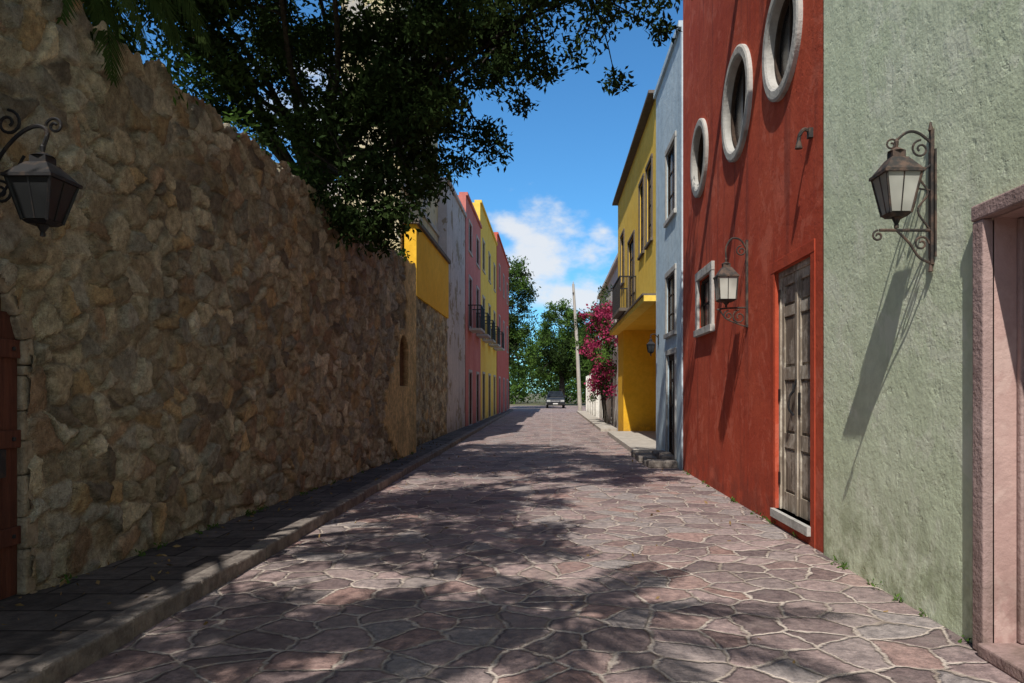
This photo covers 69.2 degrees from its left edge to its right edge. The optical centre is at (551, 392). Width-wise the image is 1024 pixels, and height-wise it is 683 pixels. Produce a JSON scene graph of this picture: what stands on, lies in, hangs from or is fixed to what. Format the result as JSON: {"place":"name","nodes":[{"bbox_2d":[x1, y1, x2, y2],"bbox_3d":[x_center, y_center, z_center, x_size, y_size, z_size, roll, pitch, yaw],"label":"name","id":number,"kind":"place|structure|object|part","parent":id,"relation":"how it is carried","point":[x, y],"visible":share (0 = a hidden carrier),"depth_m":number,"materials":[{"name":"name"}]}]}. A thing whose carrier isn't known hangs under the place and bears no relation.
{"place":"outdoors","nodes":[
{"label":"outdoors","id":0,"kind":"place"},
{"bbox_2d":[0,409,510,678],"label":"sidewalk","id":1,"kind":"structure","parent":0,"point":[34,631],"depth_m":5.96,"materials":[{"name":"grey stone"}]},
{"bbox_2d":[91,0,682,392],"label":"sky","id":2,"kind":"structure","parent":0,"point":[551,206],"materials":[{"name":"blue"}]},
{"bbox_2d":[0,406,1020,682],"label":"stone road","id":3,"kind":"structure","parent":0,"point":[472,570],"depth_m":5.78,"materials":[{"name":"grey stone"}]},
{"bbox_2d":[0,0,415,593],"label":"stone wall","id":4,"kind":"structure","parent":3,"relation":"on","point":[224,329],"depth_m":7.33,"materials":[{"name":"brown stone"}]},
{"bbox_2d":[0,262,37,594],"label":"arch surround","id":5,"kind":"object","parent":4,"relation":"attached to","point":[26,583],"visible":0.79,"depth_m":5.41,"materials":[{"name":"stone"}]},
{"bbox_2d":[0,293,20,599],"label":"arched wooden door","id":6,"kind":"structure","parent":5,"relation":"attached to","point":[10,444],"depth_m":5.30,"materials":[{"name":"brown wood"}]},
{"bbox_2d":[0,108,82,236],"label":"wall lantern","id":7,"kind":"object","parent":4,"relation":"attached to","point":[42,187],"depth_m":4.93,"materials":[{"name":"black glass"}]},
{"bbox_2d":[82,0,412,261],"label":"wall top weeds","id":8,"kind":"object","parent":4,"relation":"on","point":[260,138],"depth_m":7.74,"materials":[{"name":"green plant"}]},
{"bbox_2d":[0,409,512,682],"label":"kerb","id":9,"kind":"structure","parent":3,"relation":"on","point":[67,659],"depth_m":5.41,"materials":[{"name":"stone"}]},
{"bbox_2d":[403,219,450,444],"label":"ochre house","id":10,"kind":"structure","parent":3,"relation":"on","point":[429,258],"depth_m":22.68,"materials":[{"name":"stone"}]},
{"bbox_2d":[2,442,887,662],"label":"fallen leaves","id":11,"kind":"object","parent":3,"relation":"on","point":[152,578],"visible":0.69,"depth_m":7.10,"materials":[{"name":"brown plant"}]},
{"bbox_2d":[458,192,481,426],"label":"walls","id":12,"kind":"structure","parent":3,"relation":"on","point":[473,352],"depth_m":34.91,"materials":[{"name":"pink paint"}]},
{"bbox_2d":[468,218,479,425],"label":"windows","id":13,"kind":"structure","parent":12,"relation":"attached to","point":[470,326],"depth_m":34.46,"materials":[{"name":"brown wood"}]},
{"bbox_2d":[468,305,490,338],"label":"balconies","id":14,"kind":"structure","parent":12,"relation":"attached to","point":[476,330],"depth_m":34.79,"materials":[{"name":"metal"}]},
{"bbox_2d":[472,200,503,419],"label":"ochre townhouse","id":15,"kind":"structure","parent":3,"relation":"on","point":[489,244],"depth_m":43.38,"materials":[{"name":"yellow paint"}]},
{"bbox_2d":[482,237,495,419],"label":"windows","id":16,"kind":"structure","parent":15,"relation":"in","point":[489,257],"depth_m":45.16,"materials":[{"name":"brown wood"}]},
{"bbox_2d":[494,232,509,413],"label":"brick red house","id":17,"kind":"structure","parent":3,"relation":"on","point":[502,324],"depth_m":55.92,"materials":[{"name":"paint"}]},
{"bbox_2d":[499,263,507,413],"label":"windows","id":18,"kind":"structure","parent":17,"relation":"in","point":[499,263],"depth_m":53.32,"materials":[{"name":"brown wood"}]},
{"bbox_2d":[60,452,971,643],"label":"weeds","id":19,"kind":"object","parent":3,"relation":"on","point":[843,565],"visible":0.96,"depth_m":6.98,"materials":[{"name":"green plant"}]},
{"bbox_2d":[506,255,543,408],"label":"street tree","id":20,"kind":"object","parent":3,"relation":"on","point":[519,338],"visible":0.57,"depth_m":73.03,"materials":[{"name":"green plant"}]},
{"bbox_2d":[545,391,565,407],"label":"parked car","id":21,"kind":"object","parent":3,"relation":"on","point":[555,398],"visible":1,"depth_m":74.71,"materials":[{"name":"paint"}]},
{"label":"windows","id":22,"kind":"part","parent":21,"relation":"part of","materials":[{"name":"black glass"}]},
{"bbox_2d":[572,281,581,410],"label":"utility pole","id":23,"kind":"object","parent":3,"relation":"on","point":[577,365],"visible":0.85,"depth_m":59.89,"materials":[{"name":"wood"}]},
{"bbox_2d":[571,316,598,377],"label":"street tree","id":24,"kind":"object","parent":3,"relation":"on","point":[587,363],"visible":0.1,"depth_m":79.14,"materials":[{"name":"green plant"}]},
{"bbox_2d":[586,372,598,417],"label":"garden wall","id":25,"kind":"structure","parent":3,"relation":"on","point":[592,409],"depth_m":51.40,"materials":[{"name":"white paint"}]},
{"bbox_2d":[570,282,617,423],"bbox_3d":[2.445,-1.671,35.717,3.289,6.576,12.422,0,0,0],"label":"bougainvillea","id":26,"kind":"object","parent":3,"relation":"on","point":[603,365],"visible":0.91,"depth_m":34.52,"materials":[{"name":"pink plant"}]},
{"bbox_2d":[597,253,617,427],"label":"white house","id":27,"kind":"structure","parent":3,"relation":"on","point":[612,402],"depth_m":36.07,"materials":[{"name":"paint"}]},
{"bbox_2d":[611,319,617,422],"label":"windows","id":28,"kind":"structure","parent":27,"relation":"in","point":[616,319],"depth_m":36.48,"materials":[{"name":"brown wood"}]},
{"bbox_2d":[608,431,655,451],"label":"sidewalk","id":29,"kind":"structure","parent":3,"relation":"on","point":[636,440],"depth_m":23.37,"materials":[{"name":"concrete"}]},
{"bbox_2d":[631,450,676,467],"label":"stone steps","id":30,"kind":"structure","parent":3,"relation":"on","point":[656,459],"depth_m":16.16,"materials":[{"name":"grey stone"}]},
{"bbox_2d":[653,20,682,469],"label":"blue house","id":31,"kind":"structure","parent":3,"relation":"on","point":[668,94],"depth_m":16.85,"materials":[{"name":"paint"}]},
{"bbox_2d":[646,334,658,355],"bbox_3d":[2.523,-1.195,18.500,0.311,0.559,0.205,0,0,0],"label":"wall lantern","id":32,"kind":"object","parent":31,"relation":"attached to","point":[650,344],"depth_m":18.43,"materials":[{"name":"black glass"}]},
{"bbox_2d":[663,131,676,459],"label":"windows and door","id":33,"kind":"structure","parent":31,"relation":"in","point":[673,351],"depth_m":16.60,"materials":[{"name":"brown wood"}]},
{"bbox_2d":[683,0,823,552],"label":"walls","id":34,"kind":"structure","parent":3,"relation":"on","point":[763,194],"depth_m":10.22,"materials":[{"name":"red paint"}]},
{"bbox_2d":[693,261,714,336],"bbox_3d":[2.694,-1.605,13.000,0.148,1.170,1.460,0,0,0],"label":"square window","id":35,"kind":"structure","parent":34,"relation":"attached to","point":[706,270],"depth_m":13.00,"materials":[{"name":"white wood"}]},
{"bbox_2d":[713,237,747,327],"bbox_3d":[2.481,-1.516,10.200,0.459,1.250,0.296,0,0,0],"label":"wall lantern","id":36,"kind":"object","parent":34,"relation":"attached to","point":[726,277],"depth_m":10.17,"materials":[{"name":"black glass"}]},
{"bbox_2d":[698,0,791,183],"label":"round window frames","id":37,"kind":"structure","parent":34,"relation":"attached to","point":[786,3],"depth_m":10.68,"materials":[{"name":"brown wood"}]},
{"bbox_2d":[690,0,802,197],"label":"round window rims","id":38,"kind":"object","parent":34,"relation":"attached to","point":[774,92],"visible":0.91,"depth_m":10.06,"materials":[{"name":"white stone"}]},
{"bbox_2d":[770,239,814,547],"bbox_3d":[2.740,0.010,8.350,0.180,3.180,1.520,0,0,0],"label":"door surround","id":39,"kind":"object","parent":34,"relation":"attached to","point":[779,514],"visible":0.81,"depth_m":7.91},
{"bbox_2d":[778,257,809,521],"bbox_3d":[2.757,-0.024,8.350,0.146,2.848,1.256,0,0,0],"label":"wooden door","id":40,"kind":"structure","parent":39,"relation":"attached to","point":[794,389],"depth_m":8.37,"materials":[{"name":"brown wood"}]},
{"bbox_2d":[795,127,812,149],"bbox_3d":[2.623,-2.640,7.680,0.204,0.220,0.079,0,0,0],"label":"wall spotlight","id":41,"kind":"object","parent":34,"relation":"attached to","point":[809,131],"depth_m":7.66,"materials":[{"name":"metal"}]},
{"bbox_2d":[824,0,1023,643],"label":"walls","id":42,"kind":"structure","parent":3,"relation":"on","point":[898,417],"depth_m":5.40,"materials":[{"name":"green paint"}]},
{"bbox_2d":[869,122,936,271],"bbox_3d":[2.467,-1.375,5.200,0.438,1.050,0.274,0,0,0],"label":"wall lantern","id":43,"kind":"object","parent":42,"relation":"attached to","point":[895,179],"depth_m":5.17,"materials":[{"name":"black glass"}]},
{"bbox_2d":[971,184,1023,682],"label":"door surround","id":44,"kind":"object","parent":42,"relation":"attached to","point":[1008,658],"visible":1,"depth_m":4.50,"materials":[{"name":"pink stone"}]},
{"bbox_2d":[510,393,585,405],"bbox_3d":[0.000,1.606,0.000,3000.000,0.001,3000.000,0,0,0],"label":"ground","id":45,"kind":"structure","parent":0,"point":[539,402],"depth_m":108.06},
{"bbox_2d":[56,0,233,88],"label":"palm tree","id":46,"kind":"object","parent":45,"relation":"on","point":[101,8],"visible":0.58,"depth_m":6.72,"materials":[{"name":"green plant"}]},
{"bbox_2d":[85,0,681,260],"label":"shade tree","id":47,"kind":"object","parent":45,"relation":"on","point":[395,96],"visible":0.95,"depth_m":11.57,"materials":[{"name":"green plant"}]},
{"bbox_2d":[341,0,439,252],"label":"cream tower","id":48,"kind":"structure","parent":45,"relation":"on","point":[432,229],"depth_m":22.39,"materials":[{"name":"paint"}]},
{"bbox_2d":[328,177,466,432],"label":"weathered house","id":49,"kind":"structure","parent":45,"relation":"on","point":[452,215],"depth_m":28.70,"materials":[{"name":"paint"}]},
{"bbox_2d":[509,356,588,403],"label":"distant trees","id":50,"kind":"object","parent":45,"relation":"on","point":[518,390],"visible":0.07,"depth_m":107.24,"materials":[{"name":"green plant"}]},
{"bbox_2d":[526,298,598,397],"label":"street tree","id":51,"kind":"object","parent":45,"relation":"on","point":[558,357],"visible":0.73,"depth_m":90.38,"materials":[{"name":"green plant"}]},
{"bbox_2d":[608,90,655,430],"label":"walls","id":52,"kind":"structure","parent":45,"relation":"on","point":[633,327],"depth_m":26.47,"materials":[{"name":"yellow paint"}]},
{"bbox_2d":[612,276,635,318],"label":"balcony","id":53,"kind":"structure","parent":52,"relation":"attached to","point":[618,312],"depth_m":24.41,"materials":[{"name":"metal"}]},
{"bbox_2d":[620,153,652,307],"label":"windows","id":54,"kind":"structure","parent":52,"relation":"attached to","point":[646,244],"depth_m":22.64,"materials":[{"name":"brown wood"}]},
{"bbox_2d":[577,411,616,430],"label":"sidewalk","id":55,"kind":"structure","parent":0,"point":[598,423],"depth_m":36.51,"materials":[{"name":"concrete"}]}
]}

